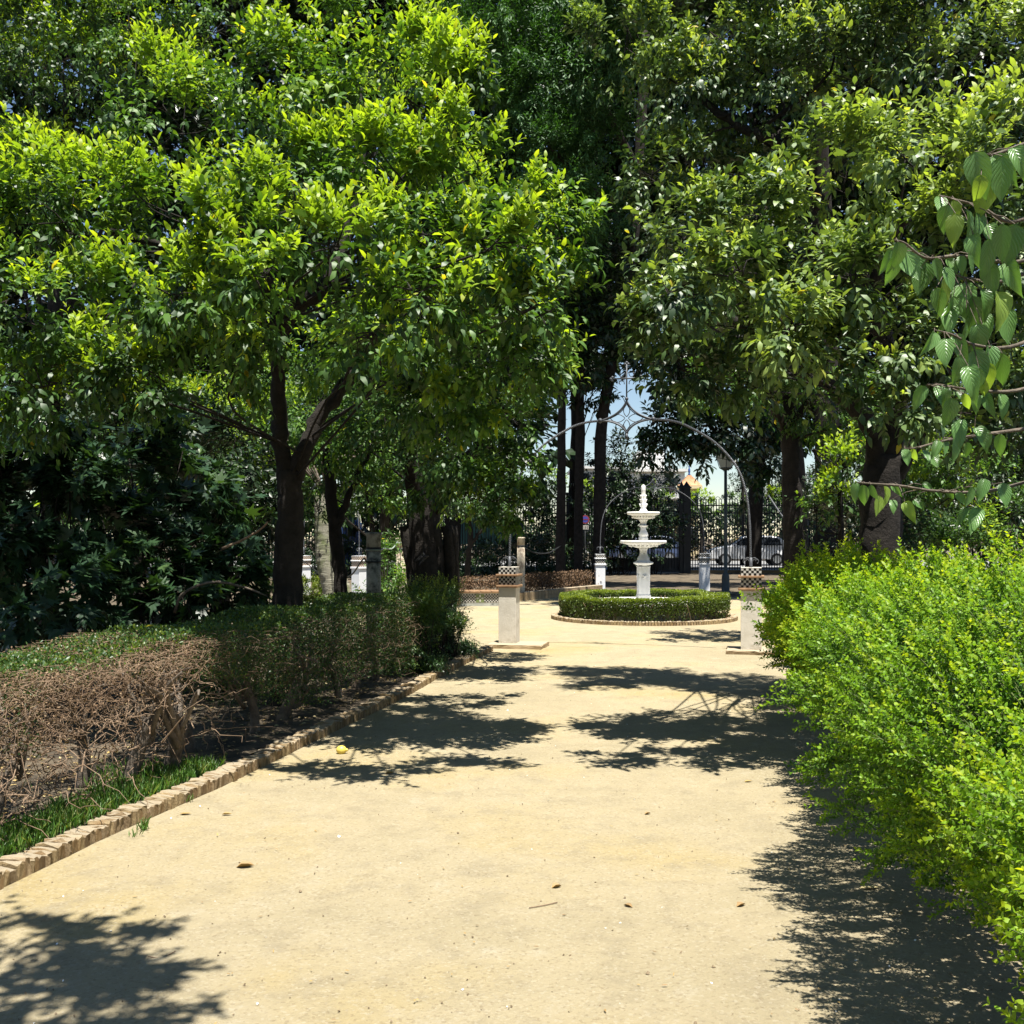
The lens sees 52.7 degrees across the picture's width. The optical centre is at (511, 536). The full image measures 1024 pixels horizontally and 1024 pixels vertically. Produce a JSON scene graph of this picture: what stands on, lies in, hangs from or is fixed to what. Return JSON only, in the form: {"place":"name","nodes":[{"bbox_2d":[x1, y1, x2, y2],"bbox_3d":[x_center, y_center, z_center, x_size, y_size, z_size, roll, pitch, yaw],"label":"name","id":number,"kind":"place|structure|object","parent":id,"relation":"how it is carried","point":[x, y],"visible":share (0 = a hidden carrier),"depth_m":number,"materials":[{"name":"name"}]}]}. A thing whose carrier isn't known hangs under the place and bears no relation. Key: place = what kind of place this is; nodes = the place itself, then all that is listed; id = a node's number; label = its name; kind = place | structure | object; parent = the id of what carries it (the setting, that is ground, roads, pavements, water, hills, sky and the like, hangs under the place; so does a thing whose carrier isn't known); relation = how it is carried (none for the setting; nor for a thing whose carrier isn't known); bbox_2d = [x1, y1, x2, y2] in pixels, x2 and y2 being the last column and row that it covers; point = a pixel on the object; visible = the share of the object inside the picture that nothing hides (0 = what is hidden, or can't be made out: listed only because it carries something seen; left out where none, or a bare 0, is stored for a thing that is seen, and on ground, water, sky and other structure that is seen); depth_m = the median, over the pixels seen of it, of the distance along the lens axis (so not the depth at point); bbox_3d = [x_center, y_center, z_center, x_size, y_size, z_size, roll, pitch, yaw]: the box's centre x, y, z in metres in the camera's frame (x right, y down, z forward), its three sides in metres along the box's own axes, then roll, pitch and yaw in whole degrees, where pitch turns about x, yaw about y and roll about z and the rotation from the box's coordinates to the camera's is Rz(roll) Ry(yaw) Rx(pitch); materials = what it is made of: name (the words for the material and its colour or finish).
{"place":"outdoors","nodes":[
{"label":"outdoors","id":0,"kind":"place"},
{"bbox_2d":[0,648,1023,1023],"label":"path","id":1,"kind":"structure","parent":0,"point":[338,916],"depth_m":4.62,"materials":[{"name":"sand"}]},
{"bbox_2d":[1,651,1010,1023],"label":"grit","id":2,"kind":"object","parent":1,"relation":"on","point":[507,875],"visible":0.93,"depth_m":4.42,"materials":[{"name":"gravel"}]},
{"bbox_2d":[11,674,1020,1023],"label":"plant debris","id":3,"kind":"object","parent":1,"relation":"on","point":[565,914],"visible":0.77,"depth_m":4.09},
{"bbox_2d":[726,567,774,654],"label":"pillar","id":4,"kind":"structure","parent":1,"relation":"on","point":[749,576],"depth_m":13.88,"materials":[{"name":"stone"}]},
{"bbox_2d":[1,0,1022,538],"label":"sky","id":5,"kind":"structure","parent":0,"point":[716,481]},
{"bbox_2d":[22,539,1019,852],"bbox_3d":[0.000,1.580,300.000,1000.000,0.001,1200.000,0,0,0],"label":"ground","id":6,"kind":"structure","parent":0,"point":[622,581],"depth_m":36.62,"materials":[{"name":"soil"}]},
{"bbox_2d":[0,0,218,546],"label":"dark tree","id":7,"kind":"object","parent":6,"relation":"on","point":[47,106],"visible":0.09,"depth_m":39.39,"materials":[{"name":"green plant"}]},
{"bbox_2d":[0,604,461,854],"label":"planting bed","id":8,"kind":"object","parent":6,"relation":"on","point":[294,721],"visible":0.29,"depth_m":8.37,"materials":[{"name":"soil"}]},
{"bbox_2d":[0,386,147,719],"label":"fig shrub","id":9,"kind":"object","parent":8,"relation":"on","point":[32,548],"visible":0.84,"depth_m":9.07,"materials":[{"name":"green plant"}]},
{"bbox_2d":[0,751,229,857],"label":"grass","id":10,"kind":"structure","parent":8,"relation":"on","point":[56,815],"depth_m":5.81,"materials":[{"name":"plant"}]},
{"bbox_2d":[6,305,246,593],"bbox_3d":[-6.310,-1.139,17.091,3.727,5.444,2.605,0,0,0],"label":"slim tree","id":11,"kind":"object","parent":8,"relation":"on","point":[195,388],"visible":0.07,"depth_m":16.81,"materials":[{"name":"green plant"}]},
{"bbox_2d":[0,354,277,652],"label":"laurel shrub","id":12,"kind":"object","parent":8,"relation":"on","point":[220,433],"visible":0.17,"depth_m":13.03,"materials":[{"name":"green plant"}]},
{"bbox_2d":[0,0,293,623],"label":"orange tree","id":13,"kind":"object","parent":8,"relation":"on","point":[21,53],"visible":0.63,"depth_m":13.08,"materials":[{"name":"green plant"}]},
{"bbox_2d":[72,392,269,697],"bbox_3d":[-3.653,0.059,10.387,2.125,3.061,2.811,0,0,0],"label":"fig shrub","id":14,"kind":"object","parent":8,"relation":"on","point":[147,509],"visible":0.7,"depth_m":10.33,"materials":[{"name":"green plant"}]},
{"bbox_2d":[130,519,273,698],"bbox_3d":[-2.830,0.695,9.973,1.295,1.788,1.655,0,0,0],"label":"fig shrub","id":15,"kind":"object","parent":8,"relation":"on","point":[209,594],"visible":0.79,"depth_m":10.01,"materials":[{"name":"green plant"}]},
{"bbox_2d":[173,581,267,612],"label":"bare branch","id":16,"kind":"object","parent":15,"relation":"attached to","point":[196,586],"visible":1,"depth_m":9.32,"materials":[{"name":"brown plant"}]},
{"bbox_2d":[222,521,267,549],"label":"bare branch","id":17,"kind":"object","parent":15,"relation":"attached to","point":[244,538],"visible":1,"depth_m":9.47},
{"bbox_2d":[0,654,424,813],"bbox_3d":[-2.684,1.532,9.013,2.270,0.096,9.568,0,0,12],"label":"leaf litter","id":18,"kind":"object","parent":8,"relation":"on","point":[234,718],"visible":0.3,"depth_m":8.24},
{"bbox_2d":[0,591,426,851],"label":"dry hedge","id":19,"kind":"object","parent":8,"relation":"on","point":[35,662],"visible":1,"depth_m":6.69,"materials":[{"name":"green plant"}]},
{"bbox_2d":[0,0,615,706],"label":"orange tree","id":20,"kind":"object","parent":8,"relation":"on","point":[228,300],"visible":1,"depth_m":7.41,"materials":[{"name":"green plant"}]},
{"bbox_2d":[256,397,405,649],"bbox_3d":[-2.724,-0.211,14.721,2.490,3.615,1.579,0,0,21],"label":"slim tree","id":21,"kind":"object","parent":8,"relation":"on","point":[335,515],"visible":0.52,"depth_m":14.04,"materials":[{"name":"green plant"}]},
{"bbox_2d":[365,532,381,648],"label":"stone column","id":22,"kind":"structure","parent":8,"relation":"on","point":[373,572],"depth_m":14.11,"materials":[{"name":"stone"}]},
{"bbox_2d":[369,572,453,675],"bbox_3d":[-1.155,1.056,11.800,1.035,1.300,1.399,0,0,0],"label":"clipped bush","id":23,"kind":"object","parent":8,"relation":"on","point":[422,593],"visible":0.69,"depth_m":11.65,"materials":[{"name":"green plant"}]},
{"bbox_2d":[261,264,583,649],"bbox_3d":[-1.165,-1.026,12.975,2.665,5.306,5.034,0,0,-44],"label":"orange tree","id":24,"kind":"object","parent":8,"relation":"on","point":[421,532],"visible":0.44,"depth_m":12.30,"materials":[{"name":"green plant"}]},
{"bbox_2d":[409,570,484,660],"bbox_3d":[-0.836,1.046,13.037,1.030,1.245,1.781,0,0,24],"label":"clipped bush","id":25,"kind":"object","parent":8,"relation":"on","point":[459,622],"visible":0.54,"depth_m":12.93,"materials":[{"name":"green plant"}]},
{"bbox_2d":[0,645,492,889],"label":"brick kerb","id":26,"kind":"structure","parent":6,"relation":"on","point":[47,852],"depth_m":6.21,"materials":[{"name":"brick"}]},
{"bbox_2d":[115,0,424,557],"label":"dark tree","id":27,"kind":"object","parent":6,"relation":"on","point":[198,122],"visible":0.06,"depth_m":40.51,"materials":[{"name":"green plant"}]},
{"bbox_2d":[244,537,351,577],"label":"laurel shrub","id":28,"kind":"object","parent":6,"relation":"on","point":[308,552],"visible":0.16,"depth_m":39.54,"materials":[{"name":"green plant"}]},
{"bbox_2d":[302,555,311,594],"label":"pillar","id":29,"kind":"structure","parent":6,"relation":"on","point":[306,569],"depth_m":28.13,"materials":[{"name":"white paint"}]},
{"bbox_2d":[350,556,365,591],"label":"pillar","id":30,"kind":"structure","parent":6,"relation":"on","point":[358,576],"depth_m":26.89,"materials":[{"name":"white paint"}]},
{"bbox_2d":[344,537,400,578],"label":"laurel shrub","id":31,"kind":"object","parent":6,"relation":"on","point":[353,548],"visible":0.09,"depth_m":39.72,"materials":[{"name":"green plant"}]},
{"bbox_2d":[237,492,592,572],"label":"iron railing","id":32,"kind":"object","parent":6,"relation":"on","point":[566,503],"visible":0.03,"depth_m":44.98,"materials":[{"name":"metal"}]},
{"bbox_2d":[394,535,503,579],"bbox_3d":[-2.496,1.012,39.345,4.538,2.518,3.762,0,0,0],"label":"laurel shrub","id":33,"kind":"object","parent":6,"relation":"on","point":[463,553],"visible":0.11,"depth_m":39.69,"materials":[{"name":"green plant"}]},
{"bbox_2d":[334,0,574,567],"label":"dark tree","id":34,"kind":"object","parent":6,"relation":"on","point":[551,454],"visible":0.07,"depth_m":39.27,"materials":[{"name":"green plant"}]},
{"bbox_2d":[447,469,533,589],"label":"slim tree","id":35,"kind":"object","parent":6,"relation":"on","point":[471,539],"visible":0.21,"depth_m":26.93,"materials":[{"name":"green plant"}]},
{"bbox_2d":[460,522,522,554],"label":"street hoarding","id":36,"kind":"object","parent":6,"relation":"on","point":[465,535],"visible":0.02,"depth_m":46.98,"materials":[{"name":"metal"}]},
{"bbox_2d":[459,535,570,584],"bbox_3d":[-0.008,1.102,35.469,4.134,2.439,3.396,0,0,0],"label":"laurel shrub","id":37,"kind":"object","parent":6,"relation":"on","point":[485,570],"visible":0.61,"depth_m":35.62,"materials":[{"name":"green plant"}]},
{"bbox_2d":[459,569,598,590],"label":"clipped hedge","id":38,"kind":"object","parent":6,"relation":"on","point":[568,578],"visible":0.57,"depth_m":27.24,"materials":[{"name":"brown plant"}]},
{"bbox_2d":[491,480,573,575],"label":"laurel shrub","id":39,"kind":"object","parent":6,"relation":"on","point":[542,520],"visible":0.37,"depth_m":41.67,"materials":[{"name":"green plant"}]},
{"bbox_2d":[421,0,652,584],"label":"acacia tree","id":40,"kind":"object","parent":6,"relation":"on","point":[563,131],"visible":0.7,"depth_m":30.73,"materials":[{"name":"green plant"}]},
{"bbox_2d":[529,466,568,533],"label":"street tree","id":41,"kind":"object","parent":6,"relation":"on","point":[552,475],"visible":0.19,"depth_m":73.94,"materials":[{"name":"green plant"}]},
{"bbox_2d":[75,499,1023,560],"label":"street hedge","id":42,"kind":"object","parent":6,"relation":"on","point":[718,525],"visible":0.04,"depth_m":68.77,"materials":[{"name":"green plant"}]},
{"bbox_2d":[525,545,609,581],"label":"laurel shrub","id":43,"kind":"object","parent":6,"relation":"on","point":[572,565],"visible":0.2,"depth_m":35.80,"materials":[{"name":"green plant"}]},
{"bbox_2d":[513,217,639,585],"bbox_3d":[1.764,-4.425,32.874,4.671,12.018,3.554,0,0,13],"label":"dark tree","id":44,"kind":"object","parent":6,"relation":"on","point":[597,298],"visible":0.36,"depth_m":32.86,"materials":[{"name":"green plant"}]},
{"bbox_2d":[583,514,588,570],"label":"parking sign","id":45,"kind":"object","parent":6,"relation":"on","point":[585,520],"visible":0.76,"depth_m":41.00,"materials":[{"name":"metal"}]},
{"bbox_2d":[479,0,708,572],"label":"dark tree","id":46,"kind":"object","parent":6,"relation":"on","point":[617,159],"visible":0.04,"depth_m":42.28,"materials":[{"name":"green plant"}]},
{"bbox_2d":[594,554,605,588],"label":"pillar","id":47,"kind":"structure","parent":6,"relation":"on","point":[599,564],"depth_m":29.57,"materials":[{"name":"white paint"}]},
{"bbox_2d":[555,220,651,582],"bbox_3d":[2.778,-4.557,34.141,3.426,12.281,3.240,0,0,-23],"label":"dark tree","id":48,"kind":"object","parent":6,"relation":"on","point":[580,403],"visible":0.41,"depth_m":33.88,"materials":[{"name":"green plant"}]},
{"bbox_2d":[565,424,654,574],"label":"laurel shrub","id":49,"kind":"object","parent":6,"relation":"on","point":[620,464],"visible":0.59,"depth_m":42.76,"materials":[{"name":"green plant"}]},
{"bbox_2d":[607,500,637,571],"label":"iron gate","id":50,"kind":"structure","parent":6,"relation":"on","point":[626,567],"depth_m":45.03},
{"bbox_2d":[583,471,664,574],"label":"laurel shrub","id":51,"kind":"object","parent":6,"relation":"on","point":[633,532],"visible":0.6,"depth_m":42.64,"materials":[{"name":"green plant"}]},
{"bbox_2d":[615,465,689,573],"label":"laurel shrub","id":52,"kind":"object","parent":6,"relation":"on","point":[665,518],"visible":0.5,"depth_m":43.21,"materials":[{"name":"green plant"}]},
{"bbox_2d":[678,481,683,572],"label":"gate post","id":53,"kind":"object","parent":6,"relation":"on","point":[681,485],"visible":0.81,"depth_m":44.90,"materials":[{"name":"metal"}]},
{"bbox_2d":[648,499,678,571],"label":"iron gate","id":54,"kind":"structure","parent":53,"relation":"attached to","point":[671,563],"depth_m":45.03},
{"bbox_2d":[683,481,691,572],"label":"gate post","id":55,"kind":"object","parent":6,"relation":"on","point":[687,537],"visible":0.93,"depth_m":44.85,"materials":[{"name":"metal"}]},
{"bbox_2d":[698,553,710,590],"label":"pillar","id":56,"kind":"structure","parent":6,"relation":"on","point":[704,563],"depth_m":30.16,"materials":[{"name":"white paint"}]},
{"bbox_2d":[597,479,707,552],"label":"iron arch","id":57,"kind":"structure","parent":56,"relation":"on","point":[704,547],"depth_m":29.99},
{"bbox_2d":[691,487,719,552],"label":"street tree","id":58,"kind":"object","parent":6,"relation":"on","point":[698,491],"visible":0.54,"depth_m":67.91,"materials":[{"name":"green plant"}]},
{"bbox_2d":[616,194,818,568],"bbox_3d":[5.468,-3.572,26.651,5.639,10.348,4.043,0,0,0],"label":"magnolia tree","id":59,"kind":"object","parent":6,"relation":"on","point":[748,451],"visible":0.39,"depth_m":25.90,"materials":[{"name":"green plant"}]},
{"bbox_2d":[715,449,732,594],"bbox_3d":[5.849,-0.470,28.300,0.520,4.100,0.520,0,0,-38],"label":"lamp post","id":60,"kind":"object","parent":6,"relation":"on","point":[724,465],"visible":0.64,"depth_m":28.26,"materials":[{"name":"metal"}]},
{"bbox_2d":[714,490,770,530],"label":"street tree","id":61,"kind":"object","parent":6,"relation":"on","point":[731,494],"visible":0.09,"depth_m":71.00,"materials":[{"name":"green plant"}]},
{"bbox_2d":[593,0,902,557],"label":"dark tree","id":62,"kind":"object","parent":6,"relation":"on","point":[692,7],"visible":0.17,"depth_m":34.15,"materials":[{"name":"green plant"}]},
{"bbox_2d":[683,411,814,564],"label":"street tree","id":63,"kind":"object","parent":6,"relation":"on","point":[742,487],"visible":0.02,"depth_m":55.60,"materials":[{"name":"green plant"}]},
{"bbox_2d":[721,455,811,535],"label":"street tree","id":64,"kind":"object","parent":6,"relation":"on","point":[737,487],"visible":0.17,"depth_m":73.89,"materials":[{"name":"green plant"}]},
{"bbox_2d":[605,0,939,566],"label":"dark tree","id":65,"kind":"object","parent":6,"relation":"on","point":[756,514],"visible":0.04,"depth_m":42.81,"materials":[{"name":"green plant"}]},
{"bbox_2d":[763,483,781,526],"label":"street tree","id":66,"kind":"object","parent":6,"relation":"on","point":[772,492],"visible":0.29,"depth_m":72.66,"materials":[{"name":"green plant"}]},
{"bbox_2d":[691,496,856,572],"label":"iron railing","id":67,"kind":"object","parent":6,"relation":"on","point":[734,568],"visible":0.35,"depth_m":44.98,"materials":[{"name":"metal"}]},
{"bbox_2d":[813,0,1023,558],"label":"dark tree","id":68,"kind":"object","parent":6,"relation":"on","point":[956,72],"visible":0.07,"depth_m":38.83,"materials":[{"name":"green plant"}]},
{"bbox_2d":[315,596,774,647],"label":"plaza","id":69,"kind":"structure","parent":0,"point":[537,623],"depth_m":17.04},
{"bbox_2d":[121,313,335,604],"bbox_3d":[-5.249,-1.328,19.032,4.367,5.828,2.846,0,0,0],"label":"slim tree","id":70,"kind":"object","parent":69,"relation":"on","point":[264,512],"visible":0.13,"depth_m":18.67,"materials":[{"name":"green plant"}]},
{"bbox_2d":[302,571,322,604],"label":"clipped bush","id":71,"kind":"object","parent":69,"relation":"on","point":[315,580],"visible":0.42,"depth_m":20.28,"materials":[{"name":"green plant"}]},
{"bbox_2d":[273,432,373,624],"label":"palm trunk","id":72,"kind":"object","parent":69,"relation":"on","point":[323,559],"visible":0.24,"depth_m":18.01,"materials":[{"name":"grey plant"}]},
{"bbox_2d":[348,526,407,622],"bbox_3d":[-1.992,0.694,16.930,1.180,1.800,3.118,0,0,0],"label":"laurel shrub","id":73,"kind":"object","parent":69,"relation":"on","point":[391,567],"visible":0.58,"depth_m":16.80,"materials":[{"name":"green plant"}]},
{"bbox_2d":[269,306,497,610],"bbox_3d":[-2.755,-1.704,21.961,5.095,6.578,3.505,0,0,0],"label":"slim tree","id":74,"kind":"object","parent":69,"relation":"on","point":[385,521],"visible":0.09,"depth_m":21.91,"materials":[{"name":"green plant"}]},
{"bbox_2d":[396,538,406,617],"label":"stone column","id":75,"kind":"structure","parent":69,"relation":"on","point":[398,555],"depth_m":19.91,"materials":[{"name":"stone"}]},
{"bbox_2d":[459,590,498,605],"bbox_3d":[-0.741,1.404,23.765,1.483,0.352,0.520,0,0,-6],"label":"tiled bench","id":76,"kind":"object","parent":69,"relation":"on","point":[484,598],"visible":0.61,"depth_m":23.55,"materials":[{"name":"tile"}]},
{"bbox_2d":[487,567,548,649],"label":"pillar","id":77,"kind":"structure","parent":69,"relation":"on","point":[509,585],"depth_m":14.74,"materials":[{"name":"stone"}]},
{"bbox_2d":[502,361,758,566],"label":"iron arch","id":78,"kind":"structure","parent":77,"relation":"on","point":[600,420],"depth_m":14.42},
{"bbox_2d":[517,537,524,591],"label":"stone column","id":79,"kind":"structure","parent":69,"relation":"on","point":[520,552],"depth_m":25.91,"materials":[{"name":"stone"}]},
{"bbox_2d":[457,585,602,605],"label":"brick kerb","id":80,"kind":"structure","parent":69,"relation":"on","point":[539,594],"depth_m":26.54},
{"bbox_2d":[551,611,737,625],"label":"brick kerb","id":81,"kind":"structure","parent":69,"relation":"on","point":[557,616],"depth_m":18.53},
{"bbox_2d":[563,614,726,623],"bbox_3d":[2.550,1.560,20.060,3.200,0.031,3.200,0,0,0],"label":"planting bed","id":82,"kind":"object","parent":69,"relation":"on","point":[665,621],"visible":0.04,"depth_m":19.57,"materials":[{"name":"soil"}]},
{"bbox_2d":[584,485,705,621],"bbox_3d":[2.550,0.283,20.060,2.460,2.594,2.460,0,0,-8],"label":"fountain","id":83,"kind":"object","parent":82,"relation":"on","point":[643,544],"visible":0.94,"depth_m":19.94,"materials":[{"name":"white stone"}]},
{"bbox_2d":[558,587,732,622],"bbox_3d":[2.580,1.313,20.058,3.388,0.564,3.346,0,0,0],"label":"hedge ring","id":84,"kind":"object","parent":82,"relation":"on","point":[709,604],"visible":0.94,"depth_m":18.89,"materials":[{"name":"green plant"}]},
{"bbox_2d":[148,568,1003,571],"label":"pavement","id":85,"kind":"structure","parent":0,"point":[670,570],"depth_m":46.70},
{"bbox_2d":[341,519,361,564],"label":"recycling bin","id":86,"kind":"object","parent":85,"relation":"on","point":[353,540],"visible":0.11,"depth_m":46.79,"materials":[{"name":"blue plastic"}]},
{"bbox_2d":[150,561,1009,567],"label":"road","id":87,"kind":"structure","parent":0,"point":[718,566],"depth_m":55.31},
{"bbox_2d":[606,536,676,557],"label":"parked car","id":88,"kind":"object","parent":87,"relation":"on","point":[663,553],"visible":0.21,"depth_m":60.13,"materials":[{"name":"grey metal"}]},
{"bbox_2d":[706,536,783,565],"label":"parked car","id":89,"kind":"object","parent":87,"relation":"on","point":[719,555],"visible":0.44,"depth_m":55.16,"materials":[{"name":"white metal"}]},
{"bbox_2d":[567,466,625,552],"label":"apartment block","id":90,"kind":"structure","parent":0,"point":[591,469],"depth_m":99.91,"materials":[{"name":"silver metal"}]},
{"bbox_2d":[623,452,687,520],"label":"apartment block","id":91,"kind":"structure","parent":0,"point":[680,472],"depth_m":95.00,"materials":[{"name":"silver metal"}]},
{"bbox_2d":[677,466,701,554],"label":"turret house","id":92,"kind":"structure","parent":0,"point":[689,479],"depth_m":88.00,"materials":[{"name":"beige metal"}]},
{"label":"planting bed","id":93,"kind":"structure","parent":0,"visible":0},
{"bbox_2d":[560,0,1023,566],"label":"orange tree","id":94,"kind":"object","parent":93,"relation":"on","point":[682,298],"visible":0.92,"depth_m":7.54,"materials":[{"name":"green plant"}]},
{"bbox_2d":[784,420,864,558],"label":"orange tree","id":95,"kind":"object","parent":93,"relation":"on","point":[829,476],"visible":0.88,"depth_m":11.89,"materials":[{"name":"green plant"}]},
{"bbox_2d":[683,280,1023,579],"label":"orange tree","id":96,"kind":"object","parent":93,"relation":"on","point":[786,418],"visible":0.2,"depth_m":15.38,"materials":[{"name":"green plant"}]},
{"bbox_2d":[737,523,1023,1023],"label":"tall hedge","id":97,"kind":"object","parent":93,"relation":"on","point":[911,671],"visible":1,"depth_m":3.36,"materials":[{"name":"green plant"}]},
{"bbox_2d":[801,451,998,570],"bbox_3d":[5.686,0.002,16.738,2.576,3.173,3.818,0,0,-24],"label":"laurel shrub","id":98,"kind":"object","parent":93,"relation":"on","point":[906,531],"visible":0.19,"depth_m":16.64,"materials":[{"name":"green plant"}]},
{"bbox_2d":[850,142,1023,534],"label":"broad leaved tree","id":99,"kind":"object","parent":93,"relation":"on","point":[977,369],"visible":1,"depth_m":3.82,"materials":[{"name":"green plant"}]},
{"bbox_2d":[944,525,962,560],"bbox_3d":[5.547,0.715,13.000,0.440,1.730,0.440,0,0,0],"label":"stone urn","id":100,"kind":"object","parent":93,"relation":"on","point":[954,545],"visible":0.09,"depth_m":12.92,"materials":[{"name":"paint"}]},
{"bbox_2d":[927,508,966,524],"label":"strap leaf plant","id":101,"kind":"object","parent":100,"relation":"in","point":[939,514],"visible":0.21,"depth_m":13.02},
{"bbox_2d":[902,394,1023,584],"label":"laurel shrub","id":102,"kind":"object","parent":93,"relation":"on","point":[1016,519],"visible":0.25,"depth_m":15.88,"materials":[{"name":"green plant"}]},
{"bbox_2d":[907,478,1023,620],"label":"laurel shrub","id":103,"kind":"object","parent":93,"relation":"on","point":[940,532],"visible":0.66,"depth_m":9.50,"materials":[{"name":"green plant"}]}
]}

